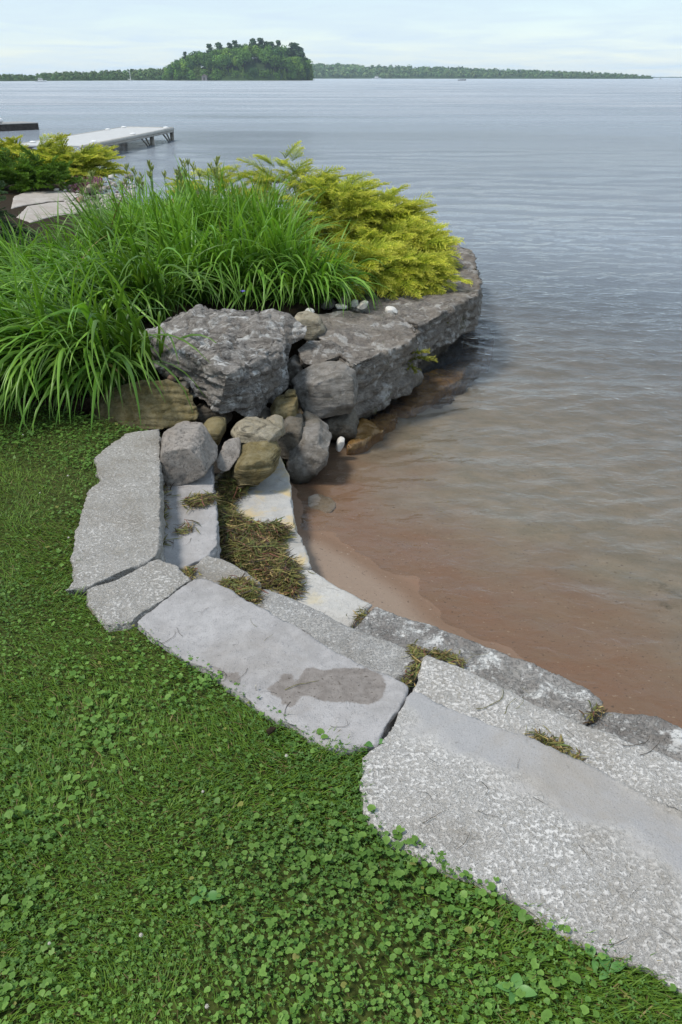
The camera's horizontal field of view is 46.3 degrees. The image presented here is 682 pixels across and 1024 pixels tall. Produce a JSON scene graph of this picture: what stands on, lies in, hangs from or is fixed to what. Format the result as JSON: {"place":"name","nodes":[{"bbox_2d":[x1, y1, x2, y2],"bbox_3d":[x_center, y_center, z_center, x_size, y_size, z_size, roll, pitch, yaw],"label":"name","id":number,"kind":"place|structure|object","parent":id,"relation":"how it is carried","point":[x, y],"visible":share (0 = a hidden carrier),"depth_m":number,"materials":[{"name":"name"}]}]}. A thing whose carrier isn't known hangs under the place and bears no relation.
{"place":"outdoors","nodes":[
{"label":"outdoors","id":0,"kind":"place"},
{"bbox_2d":[0,67,167,80],"bbox_3d":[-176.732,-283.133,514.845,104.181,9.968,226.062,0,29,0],"label":"woodland","id":1,"kind":"object","parent":0,"point":[142,74],"visible":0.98,"depth_m":534.88,"materials":[{"name":"green plant"}]},
{"bbox_2d":[62,180,136,209],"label":"path gravel","id":2,"kind":"structure","parent":0,"point":[116,193],"depth_m":12.32,"materials":[{"name":"grey gravel"}]},
{"bbox_2d":[0,148,355,429],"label":"planting bed ground","id":3,"kind":"structure","parent":0,"point":[293,310],"depth_m":6.36,"materials":[{"name":"soil"}]},
{"bbox_2d":[0,180,38,240],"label":"conifer shrub","id":4,"kind":"object","parent":3,"relation":"on","point":[11,215],"visible":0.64,"depth_m":8.55,"materials":[{"name":"green plant"}]},
{"bbox_2d":[0,209,80,286],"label":"daylily clump","id":5,"kind":"object","parent":3,"relation":"on","point":[23,243],"visible":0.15,"depth_m":6.28,"materials":[{"name":"green plant"}]},
{"bbox_2d":[11,190,75,208],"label":"path stone","id":6,"kind":"object","parent":3,"relation":"on","point":[30,198],"visible":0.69,"depth_m":11.96,"materials":[{"name":"stone"}]},
{"bbox_2d":[0,143,89,193],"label":"feathery shrub","id":7,"kind":"object","parent":3,"relation":"on","point":[26,175],"visible":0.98,"depth_m":12.58,"materials":[{"name":"green plant"}]},
{"bbox_2d":[16,201,85,222],"bbox_3d":[-3.909,-4.063,10.815,0.822,0.065,1.894,-6,29,-11],"label":"path stone","id":8,"kind":"object","parent":3,"relation":"on","point":[51,208],"visible":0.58,"depth_m":10.74,"materials":[{"name":"stone"}]},
{"bbox_2d":[0,219,110,325],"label":"daylily clump","id":9,"kind":"object","parent":3,"relation":"on","point":[24,290],"visible":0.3,"depth_m":5.48,"materials":[{"name":"green plant"}]},
{"bbox_2d":[2,196,122,281],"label":"daylily clump","id":10,"kind":"object","parent":3,"relation":"on","point":[58,236],"visible":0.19,"depth_m":6.48,"materials":[{"name":"green plant"}]},
{"bbox_2d":[0,132,130,182],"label":"golden juniper","id":11,"kind":"object","parent":3,"relation":"on","point":[85,160],"visible":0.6,"depth_m":14.25,"materials":[{"name":"yellow plant"}]},
{"bbox_2d":[0,228,140,436],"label":"daylily clump","id":12,"kind":"object","parent":3,"relation":"on","point":[9,353],"visible":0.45,"depth_m":4.20,"materials":[{"name":"green plant"}]},
{"bbox_2d":[70,175,102,191],"bbox_3d":[-4.228,-5.462,13.237,0.576,0.208,1.936,-8,30,-14],"label":"creeping thyme","id":13,"kind":"object","parent":3,"relation":"on","point":[75,186],"visible":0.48,"depth_m":12.94,"materials":[{"name":"pink plant"}]},
{"bbox_2d":[0,197,178,326],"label":"daylily clump","id":14,"kind":"object","parent":3,"relation":"on","point":[68,285],"visible":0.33,"depth_m":5.53,"materials":[{"name":"green plant"}]},
{"bbox_2d":[58,170,134,243],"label":"budded lily","id":15,"kind":"object","parent":3,"relation":"on","point":[92,174],"visible":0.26,"depth_m":8.36,"materials":[{"name":"green plant"}]},
{"bbox_2d":[38,172,170,272],"bbox_3d":[-1.863,-2.453,6.983,1.639,1.035,1.585,0,29,0],"label":"daylily clump","id":16,"kind":"object","parent":3,"relation":"on","point":[133,230],"visible":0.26,"depth_m":6.84,"materials":[{"name":"green plant"}]},
{"bbox_2d":[0,244,215,428],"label":"daylily clump","id":17,"kind":"object","parent":3,"relation":"on","point":[128,338],"visible":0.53,"depth_m":4.41,"materials":[{"name":"green plant"}]},
{"bbox_2d":[67,174,177,243],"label":"daylily clump","id":18,"kind":"object","parent":3,"relation":"on","point":[124,211],"visible":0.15,"depth_m":7.74,"materials":[{"name":"green plant"}]},
{"bbox_2d":[19,193,245,331],"bbox_3d":[-1.526,-1.793,5.735,1.538,1.014,1.693,-13,31,-22],"label":"daylily clump","id":19,"kind":"object","parent":3,"relation":"on","point":[139,275],"visible":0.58,"depth_m":5.65,"materials":[{"name":"green plant"}]},
{"bbox_2d":[100,163,180,223],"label":"budded lily","id":20,"kind":"object","parent":3,"relation":"on","point":[137,178],"visible":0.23,"depth_m":8.21,"materials":[{"name":"green plant"}]},
{"bbox_2d":[90,379,198,429],"bbox_3d":[-1.124,-0.600,4.550,0.686,0.388,0.521,0,29,0],"label":"boulder","id":21,"kind":"object","parent":3,"relation":"on","point":[157,412],"visible":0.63,"depth_m":4.38,"materials":[{"name":"brown stone"}]},
{"bbox_2d":[111,157,196,206],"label":"budded lily","id":22,"kind":"object","parent":3,"relation":"on","point":[180,175],"visible":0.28,"depth_m":8.41,"materials":[{"name":"green plant"}]},
{"bbox_2d":[94,175,226,269],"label":"daylily clump","id":23,"kind":"object","parent":3,"relation":"on","point":[149,212],"visible":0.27,"depth_m":7.11,"materials":[{"name":"green plant"}]},
{"bbox_2d":[132,172,234,225],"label":"daylily clump","id":24,"kind":"object","parent":3,"relation":"on","point":[168,187],"visible":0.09,"depth_m":7.87,"materials":[{"name":"green plant"}]},
{"bbox_2d":[97,183,273,319],"bbox_3d":[-1.297,-1.982,6.106,1.467,1.045,1.550,-9,30,-16],"label":"daylily clump","id":25,"kind":"object","parent":3,"relation":"on","point":[187,258],"visible":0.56,"depth_m":6.09,"materials":[{"name":"green plant"}]},
{"bbox_2d":[159,156,222,218],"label":"budded lily","id":26,"kind":"object","parent":3,"relation":"on","point":[215,170],"visible":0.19,"depth_m":8.53,"materials":[{"name":"green plant"}]},
{"bbox_2d":[165,161,262,204],"bbox_3d":[-1.460,-3.793,9.644,1.543,0.749,1.751,0,29,0],"label":"golden juniper","id":27,"kind":"object","parent":3,"relation":"on","point":[229,167],"visible":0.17,"depth_m":9.59,"materials":[{"name":"yellow plant"}]},
{"bbox_2d":[142,304,286,416],"bbox_3d":[-0.752,-0.944,4.974,0.831,0.547,1.225,-23,36,-36],"label":"boulder","id":28,"kind":"object","parent":3,"relation":"on","point":[240,371],"visible":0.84,"depth_m":4.63,"materials":[{"name":"grey stone"}]},
{"bbox_2d":[196,401,232,423],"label":"boulder","id":29,"kind":"object","parent":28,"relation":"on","point":[204,411],"visible":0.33,"depth_m":4.58,"materials":[{"name":"grey stone"}]},
{"bbox_2d":[128,159,302,266],"bbox_3d":[-1.128,-2.781,7.448,1.641,0.985,1.717,0,29,0],"label":"daylily clump","id":30,"kind":"object","parent":3,"relation":"on","point":[201,210],"visible":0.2,"depth_m":7.23,"materials":[{"name":"green plant"}]},
{"bbox_2d":[124,182,331,310],"bbox_3d":[-0.908,-2.047,6.201,1.770,0.918,1.426,0,29,0],"label":"daylily clump","id":31,"kind":"object","parent":3,"relation":"on","point":[221,265],"visible":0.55,"depth_m":6.13,"materials":[{"name":"green plant"}]},
{"bbox_2d":[166,168,289,221],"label":"daylily clump","id":32,"kind":"object","parent":3,"relation":"on","point":[240,193],"visible":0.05,"depth_m":7.88,"materials":[{"name":"green plant"}]},
{"bbox_2d":[188,161,348,254],"bbox_3d":[-0.794,-2.736,7.443,1.580,1.035,1.423,14,32,24],"label":"daylily clump","id":33,"kind":"object","parent":3,"relation":"on","point":[276,208],"visible":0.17,"depth_m":7.25,"materials":[{"name":"green plant"}]},
{"bbox_2d":[210,173,343,259],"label":"daylily clump","id":34,"kind":"object","parent":3,"relation":"on","point":[285,221],"visible":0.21,"depth_m":7.06,"materials":[{"name":"green plant"}]},
{"bbox_2d":[186,189,375,310],"bbox_3d":[-0.526,-2.066,6.404,1.491,1.095,1.444,-18,33,-30],"label":"daylily clump","id":35,"kind":"object","parent":3,"relation":"on","point":[282,238],"visible":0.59,"depth_m":6.19,"materials":[{"name":"green plant"}]},
{"bbox_2d":[227,140,378,240],"bbox_3d":[-0.340,-3.525,8.802,1.840,1.103,1.506,0,29,0],"label":"golden juniper","id":36,"kind":"object","parent":3,"relation":"on","point":[328,179],"visible":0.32,"depth_m":8.67,"materials":[{"name":"yellow plant"}]},
{"bbox_2d":[242,218,391,315],"bbox_3d":[-0.177,-1.900,6.231,1.301,0.800,1.208,0,29,0],"label":"daylily clump","id":37,"kind":"object","parent":3,"relation":"on","point":[310,280],"visible":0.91,"depth_m":6.19,"materials":[{"name":"green plant"}]},
{"bbox_2d":[280,237,392,311],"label":"daylily clump","id":38,"kind":"object","parent":3,"relation":"on","point":[340,293],"visible":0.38,"depth_m":6.34,"materials":[{"name":"green plant"}]},
{"bbox_2d":[281,170,472,300],"bbox_3d":[0.287,-2.702,7.545,2.096,0.936,2.728,-12,31,-21],"label":"golden juniper","id":39,"kind":"object","parent":3,"relation":"on","point":[408,238],"visible":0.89,"depth_m":7.37,"materials":[{"name":"yellow plant"}]},
{"bbox_2d":[167,58,307,80],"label":"island","id":40,"kind":"structure","parent":0,"point":[258,64],"depth_m":526.53,"materials":[{"name":"plant"}]},
{"bbox_2d":[212,54,228,67],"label":"leafy tree","id":41,"kind":"object","parent":40,"relation":"on","point":[222,58],"visible":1,"depth_m":520.25,"materials":[{"name":"green plant"}]},
{"bbox_2d":[234,50,249,64],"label":"leafy tree","id":42,"kind":"object","parent":40,"relation":"on","point":[241,55],"visible":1,"depth_m":519.56,"materials":[{"name":"green plant"}]},
{"bbox_2d":[286,42,307,60],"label":"pine tree","id":43,"kind":"object","parent":40,"relation":"on","point":[294,49],"visible":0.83,"depth_m":531.58,"materials":[{"name":"green plant"}]},
{"bbox_2d":[257,309,306,403],"bbox_3d":[-0.392,-1.057,5.201,0.341,0.444,0.795,0,29,0],"label":"boulder","id":44,"kind":"object","parent":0,"point":[295,330],"visible":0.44,"depth_m":5.18,"materials":[{"name":"grey stone"}]},
{"bbox_2d":[0,78,681,509],"bbox_3d":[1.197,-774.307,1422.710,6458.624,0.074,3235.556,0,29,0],"label":"lake water","id":45,"kind":"structure","parent":0,"point":[562,190],"depth_m":25.68,"materials":[{"name":"liquid"}]},
{"bbox_2d":[0,121,38,130],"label":"floating dock","id":46,"kind":"object","parent":45,"relation":"on","point":[14,126],"visible":0.94,"depth_m":34.82,"materials":[{"name":"grey wood"}]},
{"bbox_2d":[21,126,173,152],"bbox_3d":[-7.572,-11.397,25.918,2.089,1.670,9.064,3,29,5],"label":"dock","id":47,"kind":"object","parent":45,"relation":"in","point":[113,136],"visible":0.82,"depth_m":25.49,"materials":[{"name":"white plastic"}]},
{"bbox_2d":[0,398,681,1023],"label":"lawn ground","id":48,"kind":"structure","parent":0,"point":[312,878],"depth_m":1.90,"materials":[{"name":"green plant"}]},
{"bbox_2d":[0,234,91,430],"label":"daylily clump","id":49,"kind":"object","parent":48,"relation":"on","point":[16,375],"visible":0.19,"depth_m":4.16,"materials":[{"name":"green plant"}]},
{"bbox_2d":[0,242,202,437],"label":"daylily clump","id":50,"kind":"object","parent":48,"relation":"on","point":[91,327],"visible":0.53,"depth_m":4.25,"materials":[{"name":"green plant"}]},
{"bbox_2d":[190,886,223,904],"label":"broadleaf weed","id":51,"kind":"object","parent":48,"relation":"on","point":[212,894],"visible":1,"depth_m":1.77,"materials":[{"name":"green plant"}]},
{"bbox_2d":[213,442,270,589],"bbox_3d":[-0.224,0.455,3.654,0.921,0.500,3.711,-17,33,-28],"label":"gravel base","id":52,"kind":"object","parent":48,"relation":"on","point":[217,471],"depth_m":4.39,"materials":[{"name":"gravel"}]},
{"bbox_2d":[163,464,220,571],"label":"stone slab","id":53,"kind":"structure","parent":52,"relation":"on","point":[195,550],"depth_m":3.51,"materials":[{"name":"grey stone"}]},
{"bbox_2d":[163,483,180,545],"bbox_3d":[-0.795,-0.009,3.589,0.132,0.036,0.721,-4,29,-7],"label":"weed heap","id":54,"kind":"object","parent":53,"relation":"on","point":[165,513],"visible":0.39,"depth_m":3.63,"materials":[{"name":"plant"}]},
{"bbox_2d":[165,519,200,539],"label":"weed heap","id":55,"kind":"object","parent":53,"relation":"on","point":[182,532],"visible":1,"depth_m":3.46,"materials":[{"name":"plant"}]},
{"bbox_2d":[160,421,217,485],"bbox_3d":[-0.755,-0.294,3.962,0.281,0.263,0.369,0,29,0],"label":"boulder","id":56,"kind":"object","parent":53,"relation":"on","point":[189,452],"visible":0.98,"depth_m":3.83,"materials":[{"name":"grey stone"}]},
{"bbox_2d":[180,489,224,511],"bbox_3d":[-0.648,-0.072,3.693,0.221,0.043,0.187,-16,33,-27],"label":"weed heap","id":57,"kind":"object","parent":53,"relation":"on","point":[195,500],"visible":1,"depth_m":3.69,"materials":[{"name":"plant"}]},
{"bbox_2d":[203,416,225,445],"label":"boulder","id":58,"kind":"object","parent":53,"relation":"on","point":[215,426],"visible":0.62,"depth_m":4.25,"materials":[{"name":"beige stone"}]},
{"bbox_2d":[215,457,311,585],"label":"stone slab","id":59,"kind":"structure","parent":52,"relation":"on","point":[263,503],"depth_m":3.99,"materials":[{"name":"grey stone"}]},
{"bbox_2d":[224,440,280,486],"bbox_3d":[-0.468,-0.263,4.183,0.311,0.246,0.396,0,29,0],"label":"boulder","id":60,"kind":"object","parent":59,"relation":"on","point":[255,463],"visible":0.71,"depth_m":4.04,"materials":[{"name":"brown stone"}]},
{"bbox_2d":[216,437,240,471],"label":"boulder","id":61,"kind":"object","parent":60,"relation":"on","point":[228,456],"visible":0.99,"depth_m":4.06,"materials":[{"name":"grey stone"}]},
{"bbox_2d":[231,417,281,442],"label":"boulder","id":62,"kind":"object","parent":60,"relation":"on","point":[250,429],"visible":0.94,"depth_m":4.17,"materials":[{"name":"beige stone"}]},
{"bbox_2d":[214,472,313,599],"bbox_3d":[-0.422,0.038,3.731,0.427,0.103,1.290,-7,29,-12],"label":"weed heap","id":63,"kind":"object","parent":59,"relation":"on","point":[264,548],"visible":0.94,"depth_m":3.54,"materials":[{"name":"dry grass"},{"name":"dead plant stalks"}]},
{"bbox_2d":[266,414,285,436],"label":"boulder","id":64,"kind":"object","parent":59,"relation":"on","point":[277,420],"visible":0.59,"depth_m":4.39,"materials":[{"name":"beige stone"}]},
{"bbox_2d":[270,570,371,627],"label":"stone slab","id":65,"kind":"structure","parent":52,"relation":"on","point":[323,596],"depth_m":3.25,"materials":[{"name":"stone"}]},
{"bbox_2d":[346,603,371,627],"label":"weed heap","id":66,"kind":"object","parent":65,"relation":"on","point":[363,614],"visible":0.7,"depth_m":3.13,"materials":[{"name":"plant"}]},
{"bbox_2d":[354,607,602,725],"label":"stone slab","id":67,"kind":"structure","parent":52,"relation":"on","point":[546,689],"depth_m":2.78,"materials":[{"name":"stone"}]},
{"bbox_2d":[406,642,473,668],"bbox_3d":[0.338,0.504,2.782,0.247,0.030,0.150,6,29,11],"label":"weed heap","id":68,"kind":"object","parent":67,"relation":"on","point":[434,652],"visible":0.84,"depth_m":2.80,"materials":[{"name":"plant"}]},
{"bbox_2d":[587,712,681,761],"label":"stone slab","id":69,"kind":"structure","parent":52,"relation":"on","point":[638,729],"depth_m":2.50,"materials":[{"name":"stone"}]},
{"bbox_2d":[579,697,607,725],"bbox_3d":[0.817,0.633,2.554,0.106,0.021,0.142,7,29,13],"label":"weed heap","id":70,"kind":"object","parent":69,"relation":"on","point":[597,709],"visible":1,"depth_m":2.54,"materials":[{"name":"plant"}]},
{"bbox_2d":[159,428,413,694],"bbox_3d":[-0.390,0.594,3.249,0.980,0.645,3.752,-18,33,-29],"label":"gravel base","id":71,"kind":"object","parent":48,"relation":"on","point":[410,690],"depth_m":2.62,"materials":[{"name":"gravel"}]},
{"bbox_2d":[66,429,165,595],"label":"stone slab","id":72,"kind":"structure","parent":71,"relation":"on","point":[123,508],"depth_m":3.31,"materials":[{"name":"stone"}]},
{"bbox_2d":[86,559,190,631],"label":"stone slab","id":73,"kind":"structure","parent":71,"relation":"on","point":[135,596],"depth_m":2.81,"materials":[{"name":"stone"}]},
{"bbox_2d":[189,555,260,591],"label":"stone slab","id":74,"kind":"structure","parent":71,"relation":"on","point":[211,568],"depth_m":3.19,"materials":[{"name":"stone"}]},
{"bbox_2d":[180,565,201,579],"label":"weed heap","id":75,"kind":"object","parent":74,"relation":"on","point":[187,572],"visible":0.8,"depth_m":3.15,"materials":[{"name":"plant"}]},
{"bbox_2d":[214,571,269,607],"bbox_3d":[-0.387,0.281,3.040,0.250,0.044,0.265,0,29,0],"label":"weed heap","id":76,"kind":"object","parent":74,"relation":"on","point":[248,588],"visible":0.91,"depth_m":3.04,"materials":[{"name":"plant"}]},
{"bbox_2d":[138,578,407,755],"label":"stone slab","id":77,"kind":"structure","parent":71,"relation":"on","point":[222,633],"depth_m":2.46,"materials":[{"name":"grey stone"}]},
{"bbox_2d":[254,589,418,686],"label":"stone slab","id":78,"kind":"structure","parent":71,"relation":"on","point":[385,657],"depth_m":2.79,"materials":[{"name":"grey stone"}]},
{"bbox_2d":[395,639,442,688],"bbox_3d":[0.255,0.505,2.648,0.142,0.025,0.288,9,30,16],"label":"weed heap","id":79,"kind":"object","parent":78,"relation":"on","point":[416,665],"visible":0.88,"depth_m":2.65,"materials":[{"name":"plant"}]},
{"bbox_2d":[360,691,681,992],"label":"stone slab","id":80,"kind":"structure","parent":71,"relation":"on","point":[522,843],"depth_m":1.94,"materials":[{"name":"white stone"}]},
{"bbox_2d":[412,655,681,810],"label":"stone slab","id":81,"kind":"structure","parent":71,"relation":"on","point":[657,776],"depth_m":2.37,"materials":[{"name":"white stone"}]},
{"bbox_2d":[523,725,589,762],"bbox_3d":[0.610,0.671,2.276,0.208,0.026,0.145,19,34,31],"label":"weed heap","id":82,"kind":"object","parent":81,"relation":"on","point":[551,741],"visible":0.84,"depth_m":2.29,"materials":[{"name":"plant"}]},
{"bbox_2d":[0,400,676,1023],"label":"round leaved creeper","id":83,"kind":"object","parent":48,"relation":"on","point":[382,946],"visible":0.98,"depth_m":1.75,"materials":[{"name":"green plant"}]},
{"bbox_2d":[0,393,681,1023],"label":"clover cover","id":84,"kind":"object","parent":48,"relation":"on","point":[234,897],"visible":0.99,"depth_m":1.86,"materials":[{"name":"green plant"}]},
{"bbox_2d":[496,973,536,1004],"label":"broadleaf weed","id":85,"kind":"object","parent":48,"relation":"on","point":[528,990],"visible":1,"depth_m":1.59,"materials":[{"name":"green plant"}]},
{"bbox_2d":[585,945,610,970],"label":"broadleaf weed","id":86,"kind":"object","parent":48,"relation":"on","point":[594,964],"visible":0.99,"depth_m":1.65,"materials":[{"name":"green plant"}]},
{"bbox_2d":[598,953,625,979],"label":"broadleaf weed","id":87,"kind":"object","parent":48,"relation":"on","point":[603,963],"visible":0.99,"depth_m":1.63,"materials":[{"name":"green plant"}]},
{"bbox_2d":[0,0,681,76],"label":"sky","id":88,"kind":"structure","parent":0,"point":[639,37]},
{"bbox_2d":[222,291,681,727],"bbox_3d":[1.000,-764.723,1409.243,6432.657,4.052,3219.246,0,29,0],"label":"lake bed","id":89,"kind":"object","parent":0,"point":[517,542],"visible":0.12,"depth_m":4.49,"materials":[{"name":"brown sand"}]},
{"bbox_2d":[285,418,331,483],"bbox_3d":[-0.193,-0.360,4.705,0.283,0.305,0.427,0,29,0],"label":"boulder","id":90,"kind":"object","parent":89,"relation":"on","point":[307,460],"visible":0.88,"depth_m":4.54,"materials":[{"name":"grey stone"}]},
{"bbox_2d":[277,413,303,458],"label":"boulder","id":91,"kind":"object","parent":90,"relation":"on","point":[289,440],"visible":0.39,"depth_m":4.60,"materials":[{"name":"grey stone"}]},
{"bbox_2d":[270,394,297,418],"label":"boulder","id":92,"kind":"object","parent":91,"relation":"on","point":[283,406],"visible":0.8,"depth_m":4.71,"materials":[{"name":"brown stone"}]},
{"bbox_2d":[308,494,335,512],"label":"rock","id":93,"kind":"object","parent":89,"relation":"on","point":[325,504],"visible":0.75,"depth_m":4.38,"materials":[{"name":"beige stone"}]},
{"bbox_2d":[320,409,358,442],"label":"boulder","id":94,"kind":"object","parent":89,"relation":"on","point":[345,426],"visible":0.48,"depth_m":5.06,"materials":[{"name":"grey stone"}]},
{"bbox_2d":[291,361,358,418],"bbox_3d":[-0.103,-0.793,5.101,0.432,0.314,0.448,0,29,0],"label":"boulder","id":95,"kind":"object","parent":94,"relation":"on","point":[326,389],"visible":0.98,"depth_m":4.93,"materials":[{"name":"grey stone"}]},
{"bbox_2d":[331,243,482,373],"bbox_3d":[0.782,-2.048,7.749,1.202,0.647,3.709,6,29,10],"label":"rock ledge","id":96,"kind":"object","parent":89,"relation":"on","point":[428,317],"visible":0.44,"depth_m":6.58,"materials":[{"name":"grey stone"}]},
{"bbox_2d":[383,367,465,417],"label":"underwater slab","id":97,"kind":"structure","parent":89,"relation":"on","point":[418,399],"depth_m":6.07,"materials":[{"name":"brown stone"}]},
{"bbox_2d":[432,324,493,408],"bbox_3d":[0.699,-0.907,6.567,0.642,0.376,3.971,14,32,25],"label":"underwater shelf","id":98,"kind":"object","parent":89,"relation":"on","point":[477,358],"visible":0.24,"depth_m":7.05,"materials":[{"name":"grey stone"}]},
{"bbox_2d":[307,311,423,419],"bbox_3d":[0.203,-1.021,5.845,0.846,0.662,1.252,-12,31,-20],"label":"rock ledge","id":99,"kind":"object","parent":98,"relation":"on","point":[376,355],"visible":0.52,"depth_m":5.56,"materials":[{"name":"grey stone"}]},
{"bbox_2d":[287,355,302,387],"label":"boulder","id":100,"kind":"object","parent":99,"relation":"on","point":[295,367],"visible":0.56,"depth_m":5.25,"materials":[{"name":"grey stone"}]},
{"bbox_2d":[294,311,325,340],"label":"boulder","id":101,"kind":"object","parent":99,"relation":"on","point":[313,322],"visible":0.67,"depth_m":5.58,"materials":[{"name":"beige stone"}]},
{"bbox_2d":[298,340,342,367],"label":"boulder","id":102,"kind":"object","parent":99,"relation":"on","point":[312,352],"visible":0.76,"depth_m":5.27,"materials":[{"name":"grey stone"}]},
{"bbox_2d":[404,348,437,373],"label":"juniper seedling","id":103,"kind":"object","parent":99,"relation":"on","point":[425,358],"visible":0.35,"depth_m":5.70,"materials":[{"name":"yellow plant"}]},
{"bbox_2d":[346,411,397,454],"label":"underwater slab","id":104,"kind":"structure","parent":98,"relation":"on","point":[373,431],"depth_m":5.28,"materials":[{"name":"brown stone"}]},
{"bbox_2d":[312,62,652,78],"bbox_3d":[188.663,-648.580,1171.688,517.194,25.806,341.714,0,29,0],"label":"woodland","id":105,"kind":"object","parent":0,"point":[337,69],"visible":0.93,"depth_m":1165.17,"materials":[{"name":"green plant"}]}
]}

